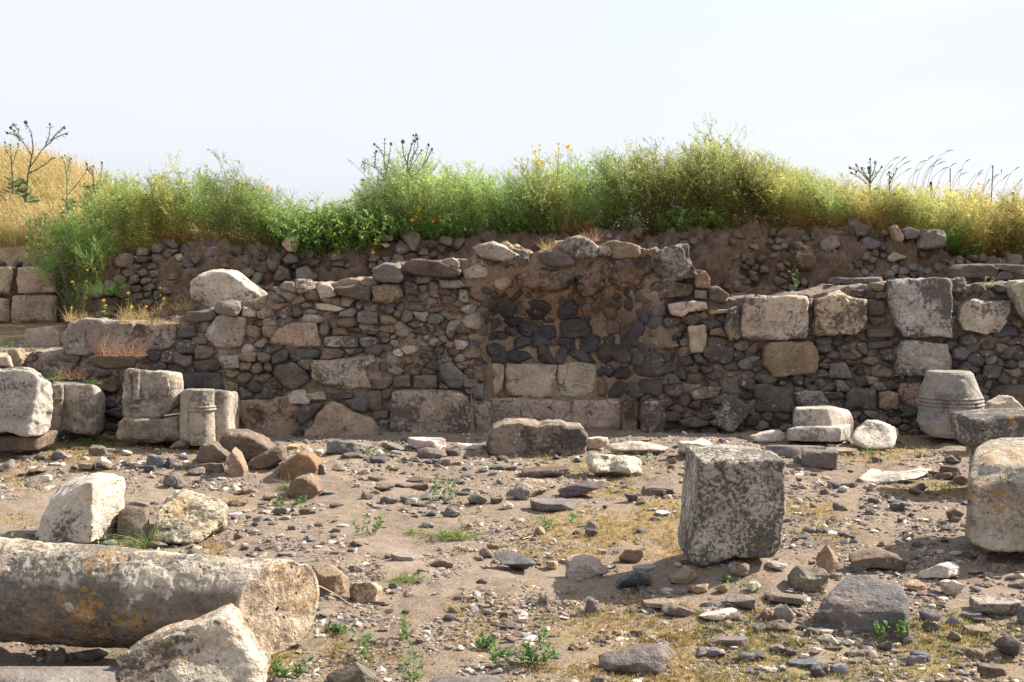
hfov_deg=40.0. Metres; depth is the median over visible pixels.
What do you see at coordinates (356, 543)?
loose stone
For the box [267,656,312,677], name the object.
weed
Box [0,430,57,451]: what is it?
stone block
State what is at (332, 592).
dry stalk
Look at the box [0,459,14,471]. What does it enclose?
stone
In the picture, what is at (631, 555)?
stone
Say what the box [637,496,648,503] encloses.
loose stone
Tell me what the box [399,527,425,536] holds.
weed
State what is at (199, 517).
lichened boulder
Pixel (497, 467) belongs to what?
loose stone
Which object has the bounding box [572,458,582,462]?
loose stone
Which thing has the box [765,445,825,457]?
boulder
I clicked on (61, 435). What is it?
weed
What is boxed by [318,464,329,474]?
stone
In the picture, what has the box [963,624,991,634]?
stone
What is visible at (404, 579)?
weed
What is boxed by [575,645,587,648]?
stone
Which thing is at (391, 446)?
stone
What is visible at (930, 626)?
loose stone
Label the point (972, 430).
stone block
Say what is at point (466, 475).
loose stone
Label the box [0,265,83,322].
ashlar wall
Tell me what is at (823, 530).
loose stone
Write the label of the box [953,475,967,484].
stone
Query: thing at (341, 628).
weed
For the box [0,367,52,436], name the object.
stone block
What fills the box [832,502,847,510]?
loose stone
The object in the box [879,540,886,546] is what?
stone
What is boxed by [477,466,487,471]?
stone
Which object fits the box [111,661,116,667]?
stone
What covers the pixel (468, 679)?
boulder
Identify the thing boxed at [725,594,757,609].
boulder
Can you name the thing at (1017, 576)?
stone
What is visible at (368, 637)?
weed
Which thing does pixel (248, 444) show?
boulder
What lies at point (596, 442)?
stone
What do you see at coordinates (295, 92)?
sky
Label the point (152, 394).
carved block
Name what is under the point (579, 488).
boulder
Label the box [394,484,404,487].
loose stone
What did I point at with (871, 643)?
loose stone
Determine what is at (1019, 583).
stone
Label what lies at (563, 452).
stone
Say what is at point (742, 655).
loose stone
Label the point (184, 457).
loose stone
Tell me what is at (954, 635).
loose stone
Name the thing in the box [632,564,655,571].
stone
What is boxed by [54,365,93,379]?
weed
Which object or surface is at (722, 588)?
stone
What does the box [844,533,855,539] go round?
loose stone
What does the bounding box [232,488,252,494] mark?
stone
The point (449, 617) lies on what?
loose stone
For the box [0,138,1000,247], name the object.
dry grass
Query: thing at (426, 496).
loose stone
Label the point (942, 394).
column base
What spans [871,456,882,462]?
loose stone
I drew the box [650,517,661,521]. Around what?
loose stone
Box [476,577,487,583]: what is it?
stone
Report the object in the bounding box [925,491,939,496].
loose stone
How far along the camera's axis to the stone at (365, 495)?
9.70 m
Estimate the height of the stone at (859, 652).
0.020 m
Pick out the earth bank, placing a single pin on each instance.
(748, 259)
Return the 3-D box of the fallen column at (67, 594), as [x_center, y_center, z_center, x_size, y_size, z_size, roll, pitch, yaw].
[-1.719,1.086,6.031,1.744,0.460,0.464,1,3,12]
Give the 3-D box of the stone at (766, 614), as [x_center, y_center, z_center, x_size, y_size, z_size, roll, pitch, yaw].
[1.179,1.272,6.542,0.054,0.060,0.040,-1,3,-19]
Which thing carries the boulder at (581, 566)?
on the ground at (384, 542)
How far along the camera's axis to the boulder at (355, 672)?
5.62 m
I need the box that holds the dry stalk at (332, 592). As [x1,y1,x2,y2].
[319,585,349,603]
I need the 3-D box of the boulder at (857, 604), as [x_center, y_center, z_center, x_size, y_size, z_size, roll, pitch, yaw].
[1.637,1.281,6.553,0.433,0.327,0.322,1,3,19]
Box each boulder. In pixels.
[72,648,110,661]
[114,603,271,681]
[116,505,149,539]
[124,501,149,507]
[152,489,227,544]
[190,269,267,308]
[196,441,229,465]
[196,462,227,472]
[219,429,276,462]
[227,447,248,476]
[247,444,286,470]
[277,450,322,479]
[287,473,323,498]
[290,558,313,566]
[312,563,349,594]
[326,440,372,454]
[326,662,378,681]
[349,581,381,603]
[407,437,445,448]
[429,676,504,681]
[494,551,535,569]
[513,478,546,496]
[519,465,569,477]
[530,498,576,510]
[558,481,606,497]
[565,554,607,578]
[585,453,642,475]
[598,643,675,674]
[606,441,667,453]
[615,568,650,586]
[641,485,674,495]
[643,597,676,607]
[661,604,695,616]
[677,438,711,454]
[699,608,736,619]
[710,636,748,645]
[715,395,748,431]
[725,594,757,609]
[749,430,786,442]
[764,592,806,604]
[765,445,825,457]
[787,565,828,592]
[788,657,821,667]
[801,448,837,468]
[813,575,909,640]
[827,277,882,284]
[848,548,906,571]
[851,420,897,448]
[917,561,959,578]
[935,675,963,681]
[946,264,998,279]
[969,595,1021,615]
[982,271,1013,280]
[984,395,1022,407]
[992,264,1023,276]
[993,635,1023,656]
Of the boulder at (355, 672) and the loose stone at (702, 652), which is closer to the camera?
the boulder at (355, 672)
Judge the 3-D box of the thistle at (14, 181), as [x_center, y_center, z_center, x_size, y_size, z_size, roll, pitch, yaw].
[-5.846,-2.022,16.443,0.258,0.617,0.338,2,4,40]
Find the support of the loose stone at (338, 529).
on the ground at (384, 542)
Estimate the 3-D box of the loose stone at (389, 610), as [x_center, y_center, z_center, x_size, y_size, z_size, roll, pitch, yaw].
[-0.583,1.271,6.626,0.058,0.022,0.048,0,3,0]
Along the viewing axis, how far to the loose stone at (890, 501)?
9.37 m
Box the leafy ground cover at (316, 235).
[247,197,1009,259]
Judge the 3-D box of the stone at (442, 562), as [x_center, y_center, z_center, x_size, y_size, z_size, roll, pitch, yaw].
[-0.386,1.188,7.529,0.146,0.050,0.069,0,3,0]
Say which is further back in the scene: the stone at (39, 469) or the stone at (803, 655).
the stone at (39, 469)
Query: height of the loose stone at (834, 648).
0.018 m
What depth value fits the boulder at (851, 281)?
13.55 m
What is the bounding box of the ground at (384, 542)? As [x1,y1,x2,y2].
[0,196,1023,681]
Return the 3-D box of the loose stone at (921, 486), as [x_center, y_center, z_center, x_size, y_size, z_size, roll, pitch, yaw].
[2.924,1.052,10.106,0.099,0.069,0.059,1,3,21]
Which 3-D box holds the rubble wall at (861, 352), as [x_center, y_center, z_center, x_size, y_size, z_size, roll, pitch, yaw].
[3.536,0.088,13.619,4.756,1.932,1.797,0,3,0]
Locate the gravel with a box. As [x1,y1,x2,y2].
[0,429,1023,681]
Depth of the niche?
13.18 m
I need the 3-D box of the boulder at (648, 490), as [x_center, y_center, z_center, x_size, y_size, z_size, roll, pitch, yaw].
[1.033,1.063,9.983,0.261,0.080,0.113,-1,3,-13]
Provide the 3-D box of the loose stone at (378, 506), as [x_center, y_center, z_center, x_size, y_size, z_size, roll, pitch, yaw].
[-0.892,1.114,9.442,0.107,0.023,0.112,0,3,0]
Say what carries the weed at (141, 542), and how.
on the ground at (384, 542)
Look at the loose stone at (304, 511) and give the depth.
9.14 m
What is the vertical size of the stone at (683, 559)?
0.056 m
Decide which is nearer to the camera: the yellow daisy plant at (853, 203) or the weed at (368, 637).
the weed at (368, 637)
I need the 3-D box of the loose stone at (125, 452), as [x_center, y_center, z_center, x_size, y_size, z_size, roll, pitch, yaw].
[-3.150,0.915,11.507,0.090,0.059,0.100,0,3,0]
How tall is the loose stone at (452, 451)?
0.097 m
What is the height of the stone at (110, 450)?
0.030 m
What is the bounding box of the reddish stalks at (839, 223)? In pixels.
[97,213,882,279]
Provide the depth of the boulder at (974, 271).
13.55 m
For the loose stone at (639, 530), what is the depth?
8.51 m
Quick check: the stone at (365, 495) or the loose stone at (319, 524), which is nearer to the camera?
the loose stone at (319, 524)
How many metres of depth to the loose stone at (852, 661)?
6.07 m
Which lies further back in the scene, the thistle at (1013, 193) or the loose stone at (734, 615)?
the thistle at (1013, 193)
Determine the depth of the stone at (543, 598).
6.69 m
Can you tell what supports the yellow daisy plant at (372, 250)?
on the earth bank
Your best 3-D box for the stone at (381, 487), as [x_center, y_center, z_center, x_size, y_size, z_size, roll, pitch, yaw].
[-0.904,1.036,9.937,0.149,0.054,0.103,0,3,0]
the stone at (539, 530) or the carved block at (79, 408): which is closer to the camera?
the stone at (539, 530)
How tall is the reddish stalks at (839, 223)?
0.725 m
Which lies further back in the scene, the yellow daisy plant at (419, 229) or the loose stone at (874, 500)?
the yellow daisy plant at (419, 229)
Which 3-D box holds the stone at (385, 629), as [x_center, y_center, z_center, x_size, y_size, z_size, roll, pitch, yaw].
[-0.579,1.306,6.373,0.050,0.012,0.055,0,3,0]
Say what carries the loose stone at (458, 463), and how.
on the ground at (384, 542)
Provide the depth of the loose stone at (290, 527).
8.59 m
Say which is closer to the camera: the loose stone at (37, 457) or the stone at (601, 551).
the stone at (601, 551)
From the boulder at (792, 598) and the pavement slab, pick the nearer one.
the boulder at (792, 598)
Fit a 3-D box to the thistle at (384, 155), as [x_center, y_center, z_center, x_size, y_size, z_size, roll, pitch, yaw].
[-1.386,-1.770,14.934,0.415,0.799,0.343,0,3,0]
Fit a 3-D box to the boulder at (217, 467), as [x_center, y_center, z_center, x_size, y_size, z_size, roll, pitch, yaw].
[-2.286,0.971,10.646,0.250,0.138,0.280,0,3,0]
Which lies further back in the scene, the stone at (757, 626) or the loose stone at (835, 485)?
the loose stone at (835, 485)
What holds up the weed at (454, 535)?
on the ground at (384, 542)
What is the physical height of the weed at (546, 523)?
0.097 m
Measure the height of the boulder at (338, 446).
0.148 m
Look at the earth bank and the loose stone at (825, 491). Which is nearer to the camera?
the loose stone at (825, 491)
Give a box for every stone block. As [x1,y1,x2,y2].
[0,354,14,366]
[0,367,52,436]
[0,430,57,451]
[23,325,65,345]
[35,472,125,542]
[116,413,179,442]
[486,418,587,455]
[678,444,785,567]
[948,407,1023,465]
[965,437,1023,551]
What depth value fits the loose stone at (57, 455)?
11.27 m
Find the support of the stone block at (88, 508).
on the ground at (384, 542)
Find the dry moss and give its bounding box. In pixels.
[0,434,1023,681]
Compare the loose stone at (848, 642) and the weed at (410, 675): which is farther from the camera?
the loose stone at (848, 642)
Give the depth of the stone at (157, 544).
8.12 m
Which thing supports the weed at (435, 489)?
on the ground at (384, 542)
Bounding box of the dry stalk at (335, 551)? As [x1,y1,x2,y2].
[296,548,376,558]
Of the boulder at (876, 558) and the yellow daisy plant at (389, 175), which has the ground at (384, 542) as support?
the boulder at (876, 558)
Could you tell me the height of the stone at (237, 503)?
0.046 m
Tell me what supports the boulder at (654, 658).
on the ground at (384, 542)
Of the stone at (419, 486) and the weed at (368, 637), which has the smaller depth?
the weed at (368, 637)
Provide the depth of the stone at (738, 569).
6.99 m
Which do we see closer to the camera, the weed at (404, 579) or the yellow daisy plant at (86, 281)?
the weed at (404, 579)
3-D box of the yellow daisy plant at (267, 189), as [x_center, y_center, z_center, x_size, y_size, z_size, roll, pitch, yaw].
[-2.697,-1.396,14.681,0.366,0.689,0.385,0,3,0]
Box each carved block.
[51,381,105,434]
[122,368,183,417]
[179,388,239,445]
[787,405,853,441]
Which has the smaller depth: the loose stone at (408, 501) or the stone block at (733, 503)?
the stone block at (733, 503)
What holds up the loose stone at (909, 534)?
on the ground at (384, 542)
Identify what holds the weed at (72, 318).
on the rubble wall at (383, 347)
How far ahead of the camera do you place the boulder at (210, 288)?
13.15 m
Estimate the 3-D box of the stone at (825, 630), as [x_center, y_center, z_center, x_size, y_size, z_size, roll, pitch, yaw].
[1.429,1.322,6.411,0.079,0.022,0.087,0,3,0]
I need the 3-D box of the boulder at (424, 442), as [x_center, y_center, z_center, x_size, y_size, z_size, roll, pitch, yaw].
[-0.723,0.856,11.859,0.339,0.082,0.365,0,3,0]
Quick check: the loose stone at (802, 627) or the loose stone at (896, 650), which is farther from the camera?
the loose stone at (802, 627)
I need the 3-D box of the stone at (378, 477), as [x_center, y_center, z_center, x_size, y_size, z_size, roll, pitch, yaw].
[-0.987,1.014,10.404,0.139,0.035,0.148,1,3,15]
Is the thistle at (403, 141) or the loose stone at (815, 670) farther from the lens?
the thistle at (403, 141)
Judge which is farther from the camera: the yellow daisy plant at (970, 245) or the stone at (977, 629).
the yellow daisy plant at (970, 245)
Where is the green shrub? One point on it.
(85, 253)
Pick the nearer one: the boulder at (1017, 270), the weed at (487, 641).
the weed at (487, 641)
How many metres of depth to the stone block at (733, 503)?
7.08 m
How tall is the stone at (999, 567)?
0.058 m
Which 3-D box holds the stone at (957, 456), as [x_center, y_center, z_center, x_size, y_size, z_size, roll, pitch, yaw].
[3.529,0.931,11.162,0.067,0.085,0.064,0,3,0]
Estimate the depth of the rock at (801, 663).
6.04 m
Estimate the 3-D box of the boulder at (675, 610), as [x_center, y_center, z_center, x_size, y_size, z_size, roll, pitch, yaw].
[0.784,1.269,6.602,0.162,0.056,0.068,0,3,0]
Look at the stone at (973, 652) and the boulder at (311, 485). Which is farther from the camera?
the boulder at (311, 485)
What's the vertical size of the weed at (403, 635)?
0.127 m
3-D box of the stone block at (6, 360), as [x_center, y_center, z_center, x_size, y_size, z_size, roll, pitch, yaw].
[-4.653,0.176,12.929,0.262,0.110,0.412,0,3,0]
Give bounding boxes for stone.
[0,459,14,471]
[13,260,22,266]
[14,454,33,459]
[18,473,31,475]
[27,466,47,472]
[33,454,45,460]
[35,649,50,656]
[42,474,51,481]
[46,651,54,662]
[51,451,66,460]
[54,647,68,663]
[68,652,75,660]
[78,463,93,468]
[80,456,89,459]
[88,445,106,455]
[94,456,112,469]
[96,462,110,469]
[103,436,115,439]
[103,539,116,545]
[107,448,119,451]
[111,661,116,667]
[121,450,131,455]
[121,461,130,465]
[130,460,146,466]
[143,465,156,472]
[146,454,164,467]
[146,542,167,547]
[162,472,185,488]
[164,459,177,467]
[169,463,180,468]
[170,439,189,449]
[178,455,190,460]
[187,466,204,475]
[187,548,202,554]
[225,540,234,547]
[228,500,246,505]
[229,512,241,515]
[231,515,240,518]
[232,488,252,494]
[233,533,243,539]
[240,545,249,549]
[247,530,257,533]
[253,516,264,520]
[254,546,264,550]
[262,493,278,499]
[272,507,287,514]
[273,441,283,444]
[277,552,295,555]
[280,515,290,519]
[288,444,309,449]
[288,525,295,529]
[299,507,313,514]
[302,534,315,541]
[314,449,323,456]
[314,521,323,526]
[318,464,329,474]
[322,491,336,493]
[329,503,343,507]
[332,465,345,470]
[332,527,341,531]
[343,452,364,458]
[348,565,363,571]
[351,541,362,545]
[357,469,369,474]
[360,491,372,499]
[368,475,387,480]
[371,456,386,462]
[371,505,386,507]
[371,599,391,604]
[374,483,393,490]
[379,627,389,631]
[380,442,404,449]
[380,496,398,503]
[384,609,394,612]
[386,467,400,469]
[388,583,397,588]
[390,551,417,560]
[391,450,404,454]
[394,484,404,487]
[400,496,410,501]
[404,483,428,489]
[405,498,418,504]
[406,477,428,482]
[410,503,426,506]
[417,447,442,458]
[419,492,432,499]
[422,460,432,463]
[422,521,434,527]
[425,511,437,515]
[427,504,436,508]
[427,558,452,567]
[441,458,451,465]
[443,507,459,517]
[444,614,455,620]
[445,447,459,455]
[448,606,459,613]
[452,461,461,465]
[454,479,463,484]
[455,491,469,494]
[456,646,463,650]
[457,443,485,449]
[461,473,470,476]
[468,493,486,503]
[475,556,483,560]
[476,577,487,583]
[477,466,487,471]
[479,548,491,557]
[482,609,491,614]
[487,543,498,548]
[490,464,503,469]
[490,497,502,503]
[496,455,508,460]
[499,611,509,616]
[501,624,514,627]
[502,501,513,509]
[503,636,517,641]
[506,466,518,470]
[513,486,531,500]
[514,609,525,613]
[518,616,527,623]
[535,526,545,534]
[538,595,548,602]
[545,561,557,568]
[556,448,572,455]
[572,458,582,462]
[572,530,582,534]
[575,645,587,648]
[585,521,595,528]
[585,528,596,536]
[585,598,599,612]
[587,436,609,449]
[591,676,609,681]
[597,548,606,553]
[619,548,643,562]
[625,492,637,501]
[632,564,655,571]
[633,470,642,475]
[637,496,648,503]
[637,528,647,532]
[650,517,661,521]
[656,510,670,514]
[668,457,676,463]
[669,565,696,583]
[677,555,690,564]
[688,583,708,593]
[696,646,706,655]
[707,647,725,656]
[715,583,727,592]
[724,612,740,619]
[728,562,749,576]
[738,651,754,660]
[741,668,753,672]
[742,656,755,661]
[747,581,760,592]
[751,651,764,660]
[753,623,763,632]
[756,665,777,671]
[760,608,771,619]
[765,561,787,569]
[765,619,790,631]
[768,644,784,652]
[770,633,779,638]
[772,604,793,622]
[777,667,785,671]
[784,648,797,654]
[793,455,800,463]
[796,625,805,630]
[797,534,808,538]
[797,653,808,658]
[803,526,815,532]
[804,627,818,635]
[809,647,821,652]
[809,663,828,677]
[815,527,828,533]
[816,544,838,573]
[818,627,833,633]
[818,634,838,643]
[819,488,830,494]
[824,646,842,650]
[827,481,840,488]
[829,572,842,580]
[830,447,856,454]
[830,663,847,674]
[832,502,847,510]
[837,486,847,491]
[837,531,847,535]
[840,482,857,487]
[843,639,853,645]
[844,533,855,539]
[845,649,869,655]
[849,564,865,572]
[849,660,862,663]
[864,641,875,645]
[865,508,874,514]
[866,652,878,657]
[868,483,876,487]
[868,498,878,503]
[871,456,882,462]
[874,678,883,681]
[878,640,894,650]
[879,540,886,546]
[887,500,899,502]
[889,502,904,511]
[892,648,907,652]
[898,636,912,643]
[902,529,915,534]
[904,532,916,537]
[904,579,926,590]
[907,655,925,664]
[908,487,919,494]
[908,554,918,559]
[910,650,930,661]
[911,541,922,547]
[915,483,925,490]
[915,590,926,595]
[919,609,940,621]
[922,621,939,631]
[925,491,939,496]
[928,470,938,475]
[936,472,952,478]
[939,465,961,478]
[939,527,953,531]
[939,579,963,594]
[944,455,959,462]
[944,616,963,625]
[946,507,963,520]
[947,631,961,640]
[950,515,959,522]
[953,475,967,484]
[954,453,961,461]
[955,664,964,668]
[958,669,974,675]
[961,610,982,617]
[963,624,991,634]
[966,648,985,660]
[968,569,984,573]
[970,616,990,622]
[971,587,980,591]
[977,662,1005,677]
[989,563,1011,572]
[1007,573,1023,579]
[1008,579,1023,587]
[1017,605,1023,624]
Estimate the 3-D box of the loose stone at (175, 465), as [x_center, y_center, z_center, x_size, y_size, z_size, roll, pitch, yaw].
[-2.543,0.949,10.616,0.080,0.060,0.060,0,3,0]
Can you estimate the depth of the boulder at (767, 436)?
12.04 m
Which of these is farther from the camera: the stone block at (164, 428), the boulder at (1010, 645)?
the stone block at (164, 428)
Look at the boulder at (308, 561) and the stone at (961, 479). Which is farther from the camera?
the stone at (961, 479)
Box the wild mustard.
[7,111,1023,308]
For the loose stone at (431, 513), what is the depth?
9.09 m
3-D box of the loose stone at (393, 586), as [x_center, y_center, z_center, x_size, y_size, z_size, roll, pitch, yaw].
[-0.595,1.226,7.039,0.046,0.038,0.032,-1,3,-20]
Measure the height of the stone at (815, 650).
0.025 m
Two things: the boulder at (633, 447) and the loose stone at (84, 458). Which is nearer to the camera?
the loose stone at (84, 458)
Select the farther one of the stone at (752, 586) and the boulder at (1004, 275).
the boulder at (1004, 275)
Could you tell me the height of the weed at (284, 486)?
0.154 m
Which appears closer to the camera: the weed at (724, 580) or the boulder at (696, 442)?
the weed at (724, 580)
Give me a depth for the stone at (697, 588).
6.87 m
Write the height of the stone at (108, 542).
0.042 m
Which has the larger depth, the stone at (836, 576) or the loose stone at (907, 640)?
the stone at (836, 576)
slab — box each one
[0,666,115,681]
[858,466,932,484]
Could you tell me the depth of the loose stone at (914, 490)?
9.76 m
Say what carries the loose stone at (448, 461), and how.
on the ground at (384, 542)
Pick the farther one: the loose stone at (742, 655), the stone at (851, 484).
the stone at (851, 484)
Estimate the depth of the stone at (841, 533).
8.30 m
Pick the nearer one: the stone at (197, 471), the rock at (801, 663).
the rock at (801, 663)
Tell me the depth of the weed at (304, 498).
9.62 m
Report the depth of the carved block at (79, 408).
12.18 m
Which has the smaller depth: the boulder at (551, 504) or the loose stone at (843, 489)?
the boulder at (551, 504)
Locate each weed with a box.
[0,337,29,347]
[44,371,65,381]
[50,427,73,439]
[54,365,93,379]
[60,306,96,321]
[65,434,90,446]
[78,374,106,384]
[84,533,117,543]
[88,438,114,445]
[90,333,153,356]
[100,514,182,548]
[111,303,169,319]
[118,316,180,323]
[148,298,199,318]
[162,295,199,310]
[264,471,298,491]
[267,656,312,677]
[270,492,308,505]
[323,620,346,634]
[347,625,375,657]
[351,512,383,534]
[363,446,388,456]
[383,568,426,585]
[397,613,413,640]
[397,641,428,681]
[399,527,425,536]
[415,520,487,541]
[431,478,456,500]
[473,631,498,650]
[488,641,559,665]
[533,237,558,250]
[534,618,548,649]
[538,516,555,530]
[567,511,576,523]
[580,226,604,240]
[633,450,651,464]
[720,572,746,585]
[789,269,799,288]
[859,448,875,454]
[873,617,909,637]
[902,407,917,415]
[982,275,995,287]
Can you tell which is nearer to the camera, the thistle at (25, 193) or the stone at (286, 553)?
the stone at (286, 553)
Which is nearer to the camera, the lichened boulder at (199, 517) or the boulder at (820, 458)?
the lichened boulder at (199, 517)
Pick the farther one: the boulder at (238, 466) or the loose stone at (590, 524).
the boulder at (238, 466)
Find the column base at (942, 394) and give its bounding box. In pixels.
[916,370,984,438]
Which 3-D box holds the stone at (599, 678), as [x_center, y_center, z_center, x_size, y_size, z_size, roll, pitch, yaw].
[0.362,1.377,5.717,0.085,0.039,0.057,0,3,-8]
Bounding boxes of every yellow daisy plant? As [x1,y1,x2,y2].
[70,269,108,317]
[125,287,164,318]
[235,175,272,239]
[332,230,379,256]
[380,153,399,206]
[389,208,445,243]
[505,158,533,226]
[527,144,549,224]
[550,142,574,229]
[683,187,737,230]
[806,184,880,221]
[950,233,983,255]
[965,183,986,216]
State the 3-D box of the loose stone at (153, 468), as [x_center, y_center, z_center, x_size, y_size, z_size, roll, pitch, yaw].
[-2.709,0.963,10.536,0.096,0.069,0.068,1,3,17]
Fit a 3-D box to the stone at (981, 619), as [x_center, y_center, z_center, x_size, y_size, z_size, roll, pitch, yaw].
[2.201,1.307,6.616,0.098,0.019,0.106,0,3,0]
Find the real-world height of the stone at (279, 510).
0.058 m
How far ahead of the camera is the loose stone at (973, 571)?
7.40 m
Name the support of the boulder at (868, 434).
on the ground at (384, 542)
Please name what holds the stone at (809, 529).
on the ground at (384, 542)
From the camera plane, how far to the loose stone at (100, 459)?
10.70 m
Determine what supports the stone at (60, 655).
on the ground at (384, 542)
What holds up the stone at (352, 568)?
on the ground at (384, 542)
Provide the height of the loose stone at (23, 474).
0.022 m
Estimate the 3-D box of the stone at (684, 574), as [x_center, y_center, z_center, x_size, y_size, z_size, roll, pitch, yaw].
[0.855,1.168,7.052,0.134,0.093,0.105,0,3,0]
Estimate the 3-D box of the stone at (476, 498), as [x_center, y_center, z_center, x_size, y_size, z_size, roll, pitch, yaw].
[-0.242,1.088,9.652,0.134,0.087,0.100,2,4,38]
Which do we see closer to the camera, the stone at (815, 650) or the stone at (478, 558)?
the stone at (815, 650)
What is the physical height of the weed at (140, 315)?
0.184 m
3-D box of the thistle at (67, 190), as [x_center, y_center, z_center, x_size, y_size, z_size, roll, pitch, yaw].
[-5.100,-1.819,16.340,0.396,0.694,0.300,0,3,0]
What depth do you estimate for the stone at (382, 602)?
6.76 m
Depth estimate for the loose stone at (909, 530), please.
8.29 m
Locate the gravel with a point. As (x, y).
(644, 589)
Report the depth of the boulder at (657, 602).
6.68 m
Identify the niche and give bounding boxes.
[462,235,696,432]
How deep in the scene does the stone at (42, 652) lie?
6.13 m
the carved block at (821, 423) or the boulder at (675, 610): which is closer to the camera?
the boulder at (675, 610)
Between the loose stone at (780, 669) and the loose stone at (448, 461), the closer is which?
the loose stone at (780, 669)
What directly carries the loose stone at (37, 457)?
on the ground at (384, 542)
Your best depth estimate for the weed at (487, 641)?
6.17 m
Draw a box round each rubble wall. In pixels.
[0,258,485,437]
[638,269,1023,435]
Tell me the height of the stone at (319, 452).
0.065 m
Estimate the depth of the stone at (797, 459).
11.04 m
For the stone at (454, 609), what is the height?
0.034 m
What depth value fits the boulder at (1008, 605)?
6.65 m
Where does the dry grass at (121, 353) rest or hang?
on the rubble wall at (383, 347)
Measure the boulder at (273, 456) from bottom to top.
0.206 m
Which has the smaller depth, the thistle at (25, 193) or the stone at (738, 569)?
the stone at (738, 569)
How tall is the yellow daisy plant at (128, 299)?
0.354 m
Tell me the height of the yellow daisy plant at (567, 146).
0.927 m
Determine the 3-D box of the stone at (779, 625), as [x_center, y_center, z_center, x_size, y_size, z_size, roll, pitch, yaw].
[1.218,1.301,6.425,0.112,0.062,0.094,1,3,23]
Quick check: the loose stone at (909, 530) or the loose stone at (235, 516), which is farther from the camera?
the loose stone at (235, 516)
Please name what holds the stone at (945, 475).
on the ground at (384, 542)
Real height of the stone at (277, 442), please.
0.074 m
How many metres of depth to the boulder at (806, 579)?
6.92 m
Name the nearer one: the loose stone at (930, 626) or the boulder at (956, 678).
the boulder at (956, 678)
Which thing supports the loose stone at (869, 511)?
on the ground at (384, 542)
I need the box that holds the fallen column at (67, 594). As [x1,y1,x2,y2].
[0,537,318,654]
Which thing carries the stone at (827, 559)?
on the ground at (384, 542)
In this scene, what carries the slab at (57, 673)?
on the ground at (384, 542)
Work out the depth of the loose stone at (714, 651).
6.14 m
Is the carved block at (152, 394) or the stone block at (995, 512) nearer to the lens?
the stone block at (995, 512)
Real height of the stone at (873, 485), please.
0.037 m
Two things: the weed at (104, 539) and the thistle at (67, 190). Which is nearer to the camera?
the weed at (104, 539)
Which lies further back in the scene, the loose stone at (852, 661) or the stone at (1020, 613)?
the stone at (1020, 613)
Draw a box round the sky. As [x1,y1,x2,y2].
[0,0,1023,228]
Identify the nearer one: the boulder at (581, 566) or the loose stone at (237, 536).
the boulder at (581, 566)
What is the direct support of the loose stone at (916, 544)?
on the ground at (384, 542)
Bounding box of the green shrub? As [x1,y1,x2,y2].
[30,204,145,320]
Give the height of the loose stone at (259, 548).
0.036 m
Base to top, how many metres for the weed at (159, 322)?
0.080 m
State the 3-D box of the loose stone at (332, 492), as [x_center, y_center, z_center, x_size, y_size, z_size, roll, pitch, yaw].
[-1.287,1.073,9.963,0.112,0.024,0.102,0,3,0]
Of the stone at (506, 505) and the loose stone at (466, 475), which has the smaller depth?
the stone at (506, 505)
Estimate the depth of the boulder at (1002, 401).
11.67 m
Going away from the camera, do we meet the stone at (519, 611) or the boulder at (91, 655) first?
the boulder at (91, 655)
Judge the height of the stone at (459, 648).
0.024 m
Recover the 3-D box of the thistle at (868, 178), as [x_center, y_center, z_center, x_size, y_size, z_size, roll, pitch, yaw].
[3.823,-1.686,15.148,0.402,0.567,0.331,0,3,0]
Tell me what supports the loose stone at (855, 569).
on the ground at (384, 542)
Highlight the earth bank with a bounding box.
[65,218,1023,327]
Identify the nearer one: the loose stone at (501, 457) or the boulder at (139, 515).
the boulder at (139, 515)
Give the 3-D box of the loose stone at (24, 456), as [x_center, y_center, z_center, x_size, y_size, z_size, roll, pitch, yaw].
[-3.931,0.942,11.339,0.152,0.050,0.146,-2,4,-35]
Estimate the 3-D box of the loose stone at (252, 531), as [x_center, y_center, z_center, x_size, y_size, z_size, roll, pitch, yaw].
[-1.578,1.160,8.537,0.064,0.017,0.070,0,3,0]
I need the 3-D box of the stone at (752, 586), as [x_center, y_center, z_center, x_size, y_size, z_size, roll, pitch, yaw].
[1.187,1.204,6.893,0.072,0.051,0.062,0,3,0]
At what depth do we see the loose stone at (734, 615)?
6.49 m
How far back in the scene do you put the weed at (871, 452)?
11.57 m
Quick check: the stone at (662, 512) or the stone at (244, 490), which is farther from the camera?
the stone at (244, 490)
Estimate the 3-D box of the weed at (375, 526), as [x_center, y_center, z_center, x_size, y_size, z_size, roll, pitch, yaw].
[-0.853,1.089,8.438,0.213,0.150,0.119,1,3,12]
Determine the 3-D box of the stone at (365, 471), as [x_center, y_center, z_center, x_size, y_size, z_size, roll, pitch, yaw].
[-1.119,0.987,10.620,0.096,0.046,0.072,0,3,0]
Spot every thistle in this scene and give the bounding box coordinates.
[0,141,24,193]
[5,120,68,202]
[54,155,87,213]
[83,161,102,192]
[362,138,394,205]
[401,133,434,202]
[848,158,886,198]
[887,167,899,200]
[1003,192,1022,211]
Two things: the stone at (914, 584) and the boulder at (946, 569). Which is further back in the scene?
the boulder at (946, 569)
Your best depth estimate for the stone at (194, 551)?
7.85 m
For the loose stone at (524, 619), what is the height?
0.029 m
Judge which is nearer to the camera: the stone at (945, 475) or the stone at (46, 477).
the stone at (46, 477)
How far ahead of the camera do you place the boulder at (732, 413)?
12.60 m
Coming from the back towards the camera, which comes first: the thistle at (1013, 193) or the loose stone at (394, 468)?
the thistle at (1013, 193)
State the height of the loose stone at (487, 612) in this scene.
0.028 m
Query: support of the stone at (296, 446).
on the ground at (384, 542)
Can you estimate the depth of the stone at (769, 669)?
5.98 m
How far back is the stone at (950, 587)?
6.96 m
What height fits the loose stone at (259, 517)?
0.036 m

